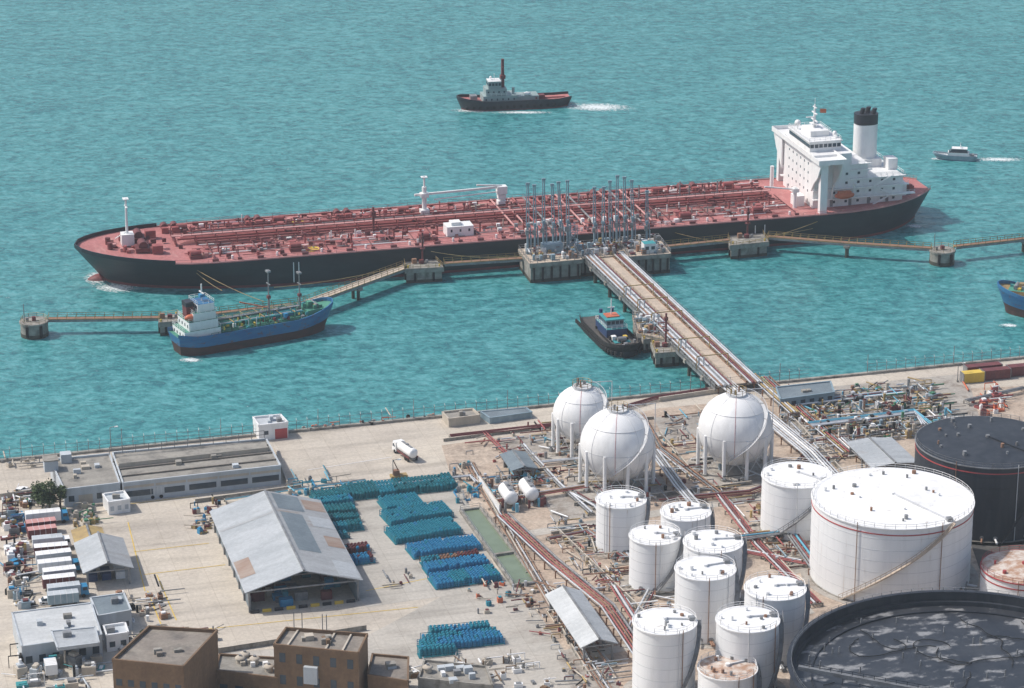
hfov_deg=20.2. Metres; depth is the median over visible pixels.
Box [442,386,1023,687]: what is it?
soil ground
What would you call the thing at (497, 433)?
bund wall
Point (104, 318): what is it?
jetty catwalk
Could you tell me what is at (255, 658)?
roof fan
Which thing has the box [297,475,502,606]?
paved yard
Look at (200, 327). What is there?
gas carrier ship
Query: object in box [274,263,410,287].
mooring line
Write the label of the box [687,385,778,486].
spherical gas tank
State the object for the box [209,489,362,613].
storage shed
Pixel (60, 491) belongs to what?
broadleaf tree
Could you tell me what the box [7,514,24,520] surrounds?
parked car
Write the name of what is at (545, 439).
pump station
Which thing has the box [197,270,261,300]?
mooring line
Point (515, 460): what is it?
pump shed
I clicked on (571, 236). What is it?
gangway tower
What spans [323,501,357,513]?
gas cylinder rack
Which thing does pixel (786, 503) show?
storage tank
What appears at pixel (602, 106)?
wake foam
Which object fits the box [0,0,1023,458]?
sea
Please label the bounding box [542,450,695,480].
pipeline
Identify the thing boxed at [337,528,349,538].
gas cylinder rack
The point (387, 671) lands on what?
brick plant wing
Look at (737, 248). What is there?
mooring dolphin
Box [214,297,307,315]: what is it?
jetty catwalk
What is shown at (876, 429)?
pipe manifold
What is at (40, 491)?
broadleaf tree
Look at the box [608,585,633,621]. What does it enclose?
pipeline
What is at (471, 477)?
pipeline
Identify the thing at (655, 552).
storage tank
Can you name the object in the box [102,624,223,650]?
yard equipment
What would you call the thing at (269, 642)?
yard wall
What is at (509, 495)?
horizontal gas tank
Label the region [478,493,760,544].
concrete path
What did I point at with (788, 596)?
storage tank
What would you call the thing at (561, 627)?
bund wall
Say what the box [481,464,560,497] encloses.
pump station
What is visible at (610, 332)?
harbour tugboat
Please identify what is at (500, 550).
water basin
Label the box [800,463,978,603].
storage tank
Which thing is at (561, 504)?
concrete pad
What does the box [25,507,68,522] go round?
box truck
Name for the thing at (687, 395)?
yard wall
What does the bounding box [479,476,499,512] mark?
yard wall
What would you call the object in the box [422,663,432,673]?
roof fan
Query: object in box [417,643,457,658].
gas cylinder rack
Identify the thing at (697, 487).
pump station
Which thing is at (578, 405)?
spherical gas tank
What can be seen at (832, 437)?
pipeline
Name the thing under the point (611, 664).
pump station
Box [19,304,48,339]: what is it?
mooring dolphin
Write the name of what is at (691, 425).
concrete pad
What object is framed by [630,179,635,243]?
loading arm
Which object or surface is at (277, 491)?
pipeline
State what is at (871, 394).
pipeline
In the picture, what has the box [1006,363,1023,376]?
shipping container
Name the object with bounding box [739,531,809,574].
pipeline
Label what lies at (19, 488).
parked car
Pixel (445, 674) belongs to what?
store
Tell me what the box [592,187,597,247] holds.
loading arm
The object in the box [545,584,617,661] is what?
pipe shed
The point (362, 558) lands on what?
gas cylinder rack
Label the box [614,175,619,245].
loading arm
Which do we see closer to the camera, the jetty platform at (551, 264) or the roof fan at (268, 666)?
the roof fan at (268, 666)
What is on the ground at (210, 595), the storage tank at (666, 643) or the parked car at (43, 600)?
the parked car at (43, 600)
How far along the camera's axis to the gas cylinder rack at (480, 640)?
593.45 m
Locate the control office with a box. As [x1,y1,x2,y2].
[90,592,131,634]
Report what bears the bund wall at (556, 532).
on the soil ground at (483, 455)
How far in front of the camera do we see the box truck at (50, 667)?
578.80 m
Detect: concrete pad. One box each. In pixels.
[497,432,550,460]
[542,494,595,521]
[654,413,700,440]
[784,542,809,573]
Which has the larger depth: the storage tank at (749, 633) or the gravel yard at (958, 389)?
the gravel yard at (958, 389)
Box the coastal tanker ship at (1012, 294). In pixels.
[997,280,1023,317]
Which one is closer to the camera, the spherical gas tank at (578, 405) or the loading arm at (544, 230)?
the spherical gas tank at (578, 405)
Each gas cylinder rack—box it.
[309,486,347,497]
[312,493,354,504]
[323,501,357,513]
[328,511,361,522]
[332,518,364,532]
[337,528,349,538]
[339,472,457,500]
[344,541,371,555]
[349,551,375,565]
[376,491,423,509]
[379,500,453,526]
[384,516,462,544]
[405,533,482,559]
[416,630,504,648]
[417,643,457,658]
[419,548,480,566]
[420,626,497,640]
[421,553,490,575]
[427,563,502,589]
[428,620,491,635]
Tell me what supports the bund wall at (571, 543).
on the soil ground at (483, 455)
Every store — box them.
[417,659,493,687]
[775,381,834,410]
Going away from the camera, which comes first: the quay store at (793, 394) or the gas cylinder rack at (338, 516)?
the gas cylinder rack at (338, 516)
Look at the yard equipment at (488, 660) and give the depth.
582.81 m
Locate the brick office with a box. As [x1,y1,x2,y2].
[112,625,218,687]
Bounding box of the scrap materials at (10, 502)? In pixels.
[1,484,63,508]
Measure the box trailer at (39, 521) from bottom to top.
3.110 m
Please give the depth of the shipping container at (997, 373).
743.28 m
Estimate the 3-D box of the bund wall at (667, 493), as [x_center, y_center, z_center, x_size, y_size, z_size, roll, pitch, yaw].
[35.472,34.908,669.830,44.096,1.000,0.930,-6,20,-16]
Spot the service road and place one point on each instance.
(571, 657)
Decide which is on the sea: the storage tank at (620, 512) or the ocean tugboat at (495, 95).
the ocean tugboat at (495, 95)
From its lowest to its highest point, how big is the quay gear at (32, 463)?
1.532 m
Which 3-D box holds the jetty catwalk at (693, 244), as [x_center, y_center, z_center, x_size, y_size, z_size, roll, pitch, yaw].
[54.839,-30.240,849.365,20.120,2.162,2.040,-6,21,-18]
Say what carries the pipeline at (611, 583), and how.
on the soil ground at (483, 455)
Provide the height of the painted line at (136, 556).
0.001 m
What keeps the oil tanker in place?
on the sea
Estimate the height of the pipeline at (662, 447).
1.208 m
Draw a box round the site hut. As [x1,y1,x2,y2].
[103,622,128,651]
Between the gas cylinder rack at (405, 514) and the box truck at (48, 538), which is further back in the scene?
the gas cylinder rack at (405, 514)
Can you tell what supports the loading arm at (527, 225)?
on the jetty platform at (551, 264)
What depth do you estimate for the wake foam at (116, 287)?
824.50 m
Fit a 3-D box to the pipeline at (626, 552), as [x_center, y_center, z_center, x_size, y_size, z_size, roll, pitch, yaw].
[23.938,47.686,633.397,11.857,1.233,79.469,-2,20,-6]
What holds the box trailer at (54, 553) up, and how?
on the ground at (210, 595)
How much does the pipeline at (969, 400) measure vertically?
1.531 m
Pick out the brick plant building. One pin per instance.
(311, 658)
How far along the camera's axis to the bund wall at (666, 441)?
694.52 m
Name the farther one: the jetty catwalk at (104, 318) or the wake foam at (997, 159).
the wake foam at (997, 159)
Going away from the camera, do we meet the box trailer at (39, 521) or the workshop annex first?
the workshop annex
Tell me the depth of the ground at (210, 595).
645.29 m
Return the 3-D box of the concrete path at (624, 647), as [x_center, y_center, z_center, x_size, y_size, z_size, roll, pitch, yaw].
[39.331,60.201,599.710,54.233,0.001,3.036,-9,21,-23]
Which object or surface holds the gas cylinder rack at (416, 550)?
on the paved yard at (392, 560)
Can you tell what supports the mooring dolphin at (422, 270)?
in the sea
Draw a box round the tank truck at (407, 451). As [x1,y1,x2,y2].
[392,439,417,461]
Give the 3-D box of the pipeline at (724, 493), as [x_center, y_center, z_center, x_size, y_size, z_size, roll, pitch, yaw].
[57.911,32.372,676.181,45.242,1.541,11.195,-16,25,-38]
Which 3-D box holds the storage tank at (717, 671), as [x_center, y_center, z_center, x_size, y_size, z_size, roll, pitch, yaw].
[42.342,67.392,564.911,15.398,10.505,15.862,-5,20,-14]
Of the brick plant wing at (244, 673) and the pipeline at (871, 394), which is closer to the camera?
the brick plant wing at (244, 673)
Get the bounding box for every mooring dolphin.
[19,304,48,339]
[158,310,181,335]
[403,232,443,282]
[638,327,656,352]
[650,313,678,367]
[727,207,768,258]
[929,235,955,266]
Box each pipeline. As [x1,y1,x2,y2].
[224,479,365,503]
[372,474,479,486]
[449,387,709,437]
[466,462,611,687]
[482,431,545,484]
[495,512,632,657]
[496,484,589,503]
[519,443,594,515]
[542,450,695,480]
[546,529,628,559]
[572,492,654,640]
[592,558,633,613]
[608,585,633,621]
[643,414,721,491]
[655,449,700,503]
[677,451,815,502]
[715,493,823,607]
[718,376,838,473]
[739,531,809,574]
[742,549,808,564]
[753,373,799,421]
[761,375,852,455]
[796,389,903,404]
[806,409,930,432]
[837,436,870,467]
[963,386,1023,405]
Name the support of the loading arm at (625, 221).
on the jetty platform at (652, 256)
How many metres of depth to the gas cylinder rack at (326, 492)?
668.45 m
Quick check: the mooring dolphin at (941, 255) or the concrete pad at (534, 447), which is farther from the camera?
the mooring dolphin at (941, 255)
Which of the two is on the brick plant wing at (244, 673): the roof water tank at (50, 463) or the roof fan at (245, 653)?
the roof fan at (245, 653)
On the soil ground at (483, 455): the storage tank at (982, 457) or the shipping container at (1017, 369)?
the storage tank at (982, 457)
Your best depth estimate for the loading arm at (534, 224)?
832.78 m
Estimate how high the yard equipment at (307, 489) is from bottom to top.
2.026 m
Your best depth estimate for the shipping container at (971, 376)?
741.16 m
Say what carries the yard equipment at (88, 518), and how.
on the ground at (210, 595)
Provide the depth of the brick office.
560.71 m
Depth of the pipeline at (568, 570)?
620.94 m
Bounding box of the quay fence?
[0,346,1021,457]
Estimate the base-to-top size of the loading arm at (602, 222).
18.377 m
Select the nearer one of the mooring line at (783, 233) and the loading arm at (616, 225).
the loading arm at (616, 225)
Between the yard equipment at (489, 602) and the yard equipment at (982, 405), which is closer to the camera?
the yard equipment at (489, 602)
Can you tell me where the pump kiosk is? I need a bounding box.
[442,408,479,426]
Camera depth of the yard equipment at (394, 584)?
622.82 m
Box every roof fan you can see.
[235,654,245,663]
[240,650,249,658]
[249,655,259,664]
[264,662,273,672]
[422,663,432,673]
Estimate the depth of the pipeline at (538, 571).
628.53 m
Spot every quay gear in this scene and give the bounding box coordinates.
[1,451,42,467]
[302,407,433,430]
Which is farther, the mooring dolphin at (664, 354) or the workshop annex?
the mooring dolphin at (664, 354)
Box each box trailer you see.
[25,516,55,531]
[27,524,56,539]
[34,541,67,556]
[35,547,71,563]
[42,564,76,577]
[42,572,74,588]
[47,588,78,606]
[149,485,164,498]
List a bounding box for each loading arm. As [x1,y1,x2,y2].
[525,182,531,253]
[532,184,538,252]
[541,178,546,251]
[550,183,556,250]
[556,181,563,249]
[565,180,570,249]
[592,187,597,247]
[600,186,606,247]
[608,180,613,243]
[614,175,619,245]
[622,176,627,244]
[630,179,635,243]
[644,190,649,239]
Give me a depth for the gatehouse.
703.85 m
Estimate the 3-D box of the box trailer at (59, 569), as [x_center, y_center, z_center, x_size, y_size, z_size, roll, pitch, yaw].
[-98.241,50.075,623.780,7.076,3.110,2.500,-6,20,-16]
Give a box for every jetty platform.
[518,241,582,282]
[571,237,627,276]
[618,233,670,273]
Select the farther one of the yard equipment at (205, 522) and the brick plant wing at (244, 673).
the yard equipment at (205, 522)
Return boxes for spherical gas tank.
[540,377,611,463]
[567,400,665,499]
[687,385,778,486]
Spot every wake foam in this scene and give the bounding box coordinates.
[102,283,130,291]
[185,358,197,361]
[507,111,540,112]
[574,103,619,109]
[983,158,1011,160]
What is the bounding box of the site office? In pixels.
[50,453,120,506]
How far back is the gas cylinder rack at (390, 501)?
663.86 m
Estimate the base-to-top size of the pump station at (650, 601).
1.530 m
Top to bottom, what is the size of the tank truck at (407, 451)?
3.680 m
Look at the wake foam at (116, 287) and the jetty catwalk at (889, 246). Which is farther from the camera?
the jetty catwalk at (889, 246)
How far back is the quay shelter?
716.48 m
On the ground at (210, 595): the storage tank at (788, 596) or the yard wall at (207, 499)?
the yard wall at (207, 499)
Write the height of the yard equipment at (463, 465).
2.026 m
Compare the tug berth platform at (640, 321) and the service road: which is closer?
the service road
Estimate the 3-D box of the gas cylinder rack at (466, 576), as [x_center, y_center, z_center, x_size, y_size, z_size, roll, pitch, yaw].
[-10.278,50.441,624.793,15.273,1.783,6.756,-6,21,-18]
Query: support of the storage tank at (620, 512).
on the soil ground at (483, 455)
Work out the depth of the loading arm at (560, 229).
834.80 m
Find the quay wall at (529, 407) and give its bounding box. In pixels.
[0,356,1023,461]
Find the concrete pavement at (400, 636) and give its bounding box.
[218,572,570,687]
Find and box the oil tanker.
[74,104,930,288]
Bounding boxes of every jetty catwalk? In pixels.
[47,311,160,321]
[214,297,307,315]
[303,261,408,301]
[443,252,523,266]
[665,234,728,248]
[767,231,850,257]
[849,237,931,250]
[953,233,1023,252]
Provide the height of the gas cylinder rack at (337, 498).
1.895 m
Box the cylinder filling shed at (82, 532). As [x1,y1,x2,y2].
[71,523,103,541]
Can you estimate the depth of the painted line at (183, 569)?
630.12 m
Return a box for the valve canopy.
[846,436,913,468]
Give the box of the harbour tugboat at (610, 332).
[575,299,641,357]
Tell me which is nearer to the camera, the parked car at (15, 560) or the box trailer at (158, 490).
the parked car at (15, 560)
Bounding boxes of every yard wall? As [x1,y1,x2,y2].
[0,489,62,500]
[195,484,300,502]
[218,625,366,652]
[273,445,287,485]
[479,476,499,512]
[659,388,725,401]
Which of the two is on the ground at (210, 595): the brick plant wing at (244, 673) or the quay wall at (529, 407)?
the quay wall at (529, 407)
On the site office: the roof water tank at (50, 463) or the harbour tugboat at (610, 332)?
the roof water tank at (50, 463)
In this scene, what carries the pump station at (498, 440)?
on the soil ground at (483, 455)
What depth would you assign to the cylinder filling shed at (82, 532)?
641.16 m
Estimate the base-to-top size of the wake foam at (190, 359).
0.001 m
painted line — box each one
[128,522,144,590]
[134,543,207,551]
[144,565,219,574]
[157,575,176,619]
[209,607,416,628]
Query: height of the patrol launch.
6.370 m
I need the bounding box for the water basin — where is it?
[459,503,537,586]
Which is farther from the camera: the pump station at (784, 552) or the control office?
the pump station at (784, 552)
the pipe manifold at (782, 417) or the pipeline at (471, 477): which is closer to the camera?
the pipeline at (471, 477)
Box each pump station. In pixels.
[465,420,568,462]
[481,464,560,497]
[505,579,631,687]
[527,421,591,481]
[547,510,628,594]
[554,463,758,505]
[606,556,674,608]
[658,403,712,471]
[726,495,809,572]
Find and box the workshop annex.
[50,626,99,650]
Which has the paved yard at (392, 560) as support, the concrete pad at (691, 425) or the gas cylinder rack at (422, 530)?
the gas cylinder rack at (422, 530)
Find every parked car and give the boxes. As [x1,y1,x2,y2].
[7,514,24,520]
[8,558,23,563]
[16,486,28,490]
[38,596,47,603]
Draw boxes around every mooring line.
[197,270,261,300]
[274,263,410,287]
[431,251,519,257]
[675,232,731,242]
[742,210,842,242]
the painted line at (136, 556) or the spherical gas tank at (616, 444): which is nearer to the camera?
the painted line at (136, 556)
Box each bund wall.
[443,416,653,441]
[476,477,591,678]
[551,526,595,552]
[554,525,643,610]
[574,480,751,505]
[659,431,692,471]
[747,538,799,579]
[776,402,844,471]
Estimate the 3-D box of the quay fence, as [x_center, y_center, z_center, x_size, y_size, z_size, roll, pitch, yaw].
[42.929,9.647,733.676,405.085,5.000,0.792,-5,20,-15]
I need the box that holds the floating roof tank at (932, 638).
[787,587,1023,687]
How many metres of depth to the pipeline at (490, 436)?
698.48 m
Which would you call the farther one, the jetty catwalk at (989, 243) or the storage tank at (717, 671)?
the jetty catwalk at (989, 243)
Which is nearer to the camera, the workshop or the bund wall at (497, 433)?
the workshop
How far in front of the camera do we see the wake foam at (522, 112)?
1008.05 m
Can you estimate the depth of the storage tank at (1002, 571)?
609.84 m
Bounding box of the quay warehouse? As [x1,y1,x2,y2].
[109,430,280,501]
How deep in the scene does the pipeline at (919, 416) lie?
711.96 m
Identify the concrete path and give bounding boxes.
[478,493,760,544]
[588,608,814,657]
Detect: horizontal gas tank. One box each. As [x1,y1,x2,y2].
[492,477,519,512]
[518,472,545,508]
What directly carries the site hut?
on the ground at (210, 595)
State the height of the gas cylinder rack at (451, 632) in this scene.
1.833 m
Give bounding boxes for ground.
[0,359,1023,687]
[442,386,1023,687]
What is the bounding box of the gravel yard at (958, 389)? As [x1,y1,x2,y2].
[783,374,978,434]
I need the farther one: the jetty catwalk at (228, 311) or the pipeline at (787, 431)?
the jetty catwalk at (228, 311)
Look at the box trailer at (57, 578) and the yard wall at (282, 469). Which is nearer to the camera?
the box trailer at (57, 578)
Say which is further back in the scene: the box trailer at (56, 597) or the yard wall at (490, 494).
the yard wall at (490, 494)
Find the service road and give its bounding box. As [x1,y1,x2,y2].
[555,644,619,687]
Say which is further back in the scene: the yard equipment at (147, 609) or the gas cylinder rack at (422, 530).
the gas cylinder rack at (422, 530)
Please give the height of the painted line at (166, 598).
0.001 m
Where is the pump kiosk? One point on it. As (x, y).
(460, 417)
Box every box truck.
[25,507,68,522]
[32,533,71,548]
[37,556,80,572]
[43,657,57,676]
[47,580,89,597]
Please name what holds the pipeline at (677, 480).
on the soil ground at (483, 455)
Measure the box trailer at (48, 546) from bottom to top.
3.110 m
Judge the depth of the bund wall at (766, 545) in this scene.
635.97 m
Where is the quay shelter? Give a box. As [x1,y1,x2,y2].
[480,407,532,423]
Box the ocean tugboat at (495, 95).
[456,59,571,110]
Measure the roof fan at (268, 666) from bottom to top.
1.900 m
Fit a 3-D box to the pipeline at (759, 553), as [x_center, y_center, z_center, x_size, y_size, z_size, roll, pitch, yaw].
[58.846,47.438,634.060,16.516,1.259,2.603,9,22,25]
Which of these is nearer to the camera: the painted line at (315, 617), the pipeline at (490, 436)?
the painted line at (315, 617)
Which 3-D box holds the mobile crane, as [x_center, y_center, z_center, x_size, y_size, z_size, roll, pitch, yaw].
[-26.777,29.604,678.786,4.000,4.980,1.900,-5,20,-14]
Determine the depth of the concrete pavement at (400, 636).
597.98 m
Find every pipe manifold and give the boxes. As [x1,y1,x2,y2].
[779,404,863,464]
[788,377,967,435]
[837,410,922,439]
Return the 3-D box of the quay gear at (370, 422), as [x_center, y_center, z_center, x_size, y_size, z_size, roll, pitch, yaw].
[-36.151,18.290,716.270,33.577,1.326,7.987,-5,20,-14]
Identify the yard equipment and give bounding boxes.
[1,632,112,687]
[62,502,112,527]
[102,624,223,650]
[115,574,184,626]
[184,494,220,534]
[285,465,373,495]
[368,649,555,687]
[382,568,412,586]
[449,460,498,503]
[467,578,528,613]
[962,381,1012,415]
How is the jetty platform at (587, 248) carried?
in the sea
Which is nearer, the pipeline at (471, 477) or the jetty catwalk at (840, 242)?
the pipeline at (471, 477)
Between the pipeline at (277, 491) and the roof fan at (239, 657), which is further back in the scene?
the pipeline at (277, 491)
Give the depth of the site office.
669.17 m
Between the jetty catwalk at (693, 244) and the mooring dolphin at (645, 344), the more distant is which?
the jetty catwalk at (693, 244)
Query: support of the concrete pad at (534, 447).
on the concrete path
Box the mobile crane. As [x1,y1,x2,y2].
[390,459,407,478]
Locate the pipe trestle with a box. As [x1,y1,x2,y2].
[584,251,761,390]
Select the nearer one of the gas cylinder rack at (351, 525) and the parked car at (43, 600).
the parked car at (43, 600)
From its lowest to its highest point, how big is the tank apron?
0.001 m
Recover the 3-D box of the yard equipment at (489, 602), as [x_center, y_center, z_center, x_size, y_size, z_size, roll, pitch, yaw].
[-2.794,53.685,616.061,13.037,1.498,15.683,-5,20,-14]
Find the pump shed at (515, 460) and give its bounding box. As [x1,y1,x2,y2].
[499,449,537,480]
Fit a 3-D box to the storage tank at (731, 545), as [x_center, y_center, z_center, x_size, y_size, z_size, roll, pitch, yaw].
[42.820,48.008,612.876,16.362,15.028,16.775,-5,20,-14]
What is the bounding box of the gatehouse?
[252,414,287,439]
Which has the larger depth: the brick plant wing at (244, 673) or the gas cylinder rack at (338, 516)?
the gas cylinder rack at (338, 516)
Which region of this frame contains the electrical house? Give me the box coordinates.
[102,490,129,514]
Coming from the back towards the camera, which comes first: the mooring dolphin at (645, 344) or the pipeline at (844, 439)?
the mooring dolphin at (645, 344)
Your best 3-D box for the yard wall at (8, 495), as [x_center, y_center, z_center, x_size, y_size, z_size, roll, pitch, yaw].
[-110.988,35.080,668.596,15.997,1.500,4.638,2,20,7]
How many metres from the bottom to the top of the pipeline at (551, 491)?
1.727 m
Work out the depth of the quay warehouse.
674.80 m
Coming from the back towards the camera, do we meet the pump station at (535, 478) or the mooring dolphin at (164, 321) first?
the mooring dolphin at (164, 321)
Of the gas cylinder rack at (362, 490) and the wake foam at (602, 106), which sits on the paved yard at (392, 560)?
the gas cylinder rack at (362, 490)
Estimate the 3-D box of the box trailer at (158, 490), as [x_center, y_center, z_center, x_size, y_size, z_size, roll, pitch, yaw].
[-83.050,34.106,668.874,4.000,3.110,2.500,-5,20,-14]
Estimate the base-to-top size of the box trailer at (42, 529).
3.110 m
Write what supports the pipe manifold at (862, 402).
on the gravel yard at (958, 389)
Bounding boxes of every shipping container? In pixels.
[959,369,985,382]
[963,361,1002,370]
[979,366,1011,380]
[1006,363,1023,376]
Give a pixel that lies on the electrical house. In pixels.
(116, 502)
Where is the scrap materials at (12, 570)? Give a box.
[0,506,47,608]
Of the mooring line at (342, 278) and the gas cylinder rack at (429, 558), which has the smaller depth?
the gas cylinder rack at (429, 558)
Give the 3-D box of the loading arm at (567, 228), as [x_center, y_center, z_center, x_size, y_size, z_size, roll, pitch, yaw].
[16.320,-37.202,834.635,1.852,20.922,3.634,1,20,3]
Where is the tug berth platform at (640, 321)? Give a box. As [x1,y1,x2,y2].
[632,311,667,348]
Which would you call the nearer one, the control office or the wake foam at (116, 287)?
the control office
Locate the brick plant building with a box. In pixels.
[273,612,367,687]
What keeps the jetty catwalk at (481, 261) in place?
on the jetty platform at (551, 264)
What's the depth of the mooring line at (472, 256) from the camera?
831.63 m
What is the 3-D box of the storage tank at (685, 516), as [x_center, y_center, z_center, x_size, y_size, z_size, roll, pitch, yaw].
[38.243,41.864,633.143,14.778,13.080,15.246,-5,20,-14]
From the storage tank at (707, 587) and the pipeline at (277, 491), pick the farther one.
the pipeline at (277, 491)
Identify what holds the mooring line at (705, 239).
attached to the mooring dolphin at (737, 248)
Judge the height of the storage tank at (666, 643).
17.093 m
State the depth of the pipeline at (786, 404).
724.89 m
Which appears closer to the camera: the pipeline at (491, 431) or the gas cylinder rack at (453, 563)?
the gas cylinder rack at (453, 563)
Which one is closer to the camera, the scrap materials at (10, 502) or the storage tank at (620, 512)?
the storage tank at (620, 512)
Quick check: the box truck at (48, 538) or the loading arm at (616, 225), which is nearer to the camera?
the box truck at (48, 538)
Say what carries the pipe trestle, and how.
in the sea
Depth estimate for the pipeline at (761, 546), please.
640.40 m
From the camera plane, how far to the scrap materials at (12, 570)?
629.48 m
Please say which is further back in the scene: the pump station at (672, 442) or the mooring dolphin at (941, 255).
the mooring dolphin at (941, 255)
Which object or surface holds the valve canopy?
on the soil ground at (483, 455)
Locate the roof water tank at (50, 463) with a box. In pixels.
[42,451,71,471]
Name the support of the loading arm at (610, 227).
on the jetty platform at (587, 248)
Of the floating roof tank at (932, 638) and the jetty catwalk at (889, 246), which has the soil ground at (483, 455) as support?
the floating roof tank at (932, 638)
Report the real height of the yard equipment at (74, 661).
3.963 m
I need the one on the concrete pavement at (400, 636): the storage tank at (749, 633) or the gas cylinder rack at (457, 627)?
the gas cylinder rack at (457, 627)
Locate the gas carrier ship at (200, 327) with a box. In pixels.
[167,269,332,355]
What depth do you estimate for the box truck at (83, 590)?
615.21 m
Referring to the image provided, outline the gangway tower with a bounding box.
[557,220,577,249]
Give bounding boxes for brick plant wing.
[216,653,277,687]
[367,653,408,687]
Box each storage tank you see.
[587,485,650,559]
[620,520,683,597]
[623,603,701,687]
[660,497,714,559]
[673,525,746,605]
[674,551,739,648]
[697,650,761,687]
[715,601,785,687]
[744,571,809,671]
[752,457,832,544]
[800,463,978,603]
[914,412,1023,545]
[975,545,1023,596]
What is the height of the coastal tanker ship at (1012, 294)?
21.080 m
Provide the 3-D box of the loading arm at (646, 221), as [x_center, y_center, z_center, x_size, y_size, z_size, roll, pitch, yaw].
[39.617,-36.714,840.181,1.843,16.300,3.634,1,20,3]
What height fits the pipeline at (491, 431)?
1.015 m
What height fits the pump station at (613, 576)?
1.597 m
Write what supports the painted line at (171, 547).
on the ground at (210, 595)
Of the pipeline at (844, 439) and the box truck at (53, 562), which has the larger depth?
the pipeline at (844, 439)
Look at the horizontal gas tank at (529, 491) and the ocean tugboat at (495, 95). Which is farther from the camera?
the ocean tugboat at (495, 95)
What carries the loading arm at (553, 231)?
on the jetty platform at (551, 264)
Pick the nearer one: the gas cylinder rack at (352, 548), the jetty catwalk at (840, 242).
the gas cylinder rack at (352, 548)
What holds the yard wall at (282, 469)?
on the ground at (210, 595)
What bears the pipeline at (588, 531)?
on the soil ground at (483, 455)
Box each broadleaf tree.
[30,478,56,507]
[47,485,67,509]
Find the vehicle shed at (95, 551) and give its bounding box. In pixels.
[74,531,133,588]
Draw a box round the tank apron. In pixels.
[971,540,1023,568]
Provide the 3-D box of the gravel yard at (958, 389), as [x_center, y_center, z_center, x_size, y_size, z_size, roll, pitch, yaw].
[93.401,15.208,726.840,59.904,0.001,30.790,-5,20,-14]
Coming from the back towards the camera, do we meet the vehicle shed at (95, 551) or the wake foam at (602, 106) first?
the wake foam at (602, 106)
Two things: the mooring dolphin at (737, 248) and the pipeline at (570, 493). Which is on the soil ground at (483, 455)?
the pipeline at (570, 493)
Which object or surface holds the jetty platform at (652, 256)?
in the sea
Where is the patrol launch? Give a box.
[933,143,977,161]
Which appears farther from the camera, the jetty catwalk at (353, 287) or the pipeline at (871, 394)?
the jetty catwalk at (353, 287)
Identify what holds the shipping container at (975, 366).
on the gravel yard at (958, 389)
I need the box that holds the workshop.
[11,602,102,667]

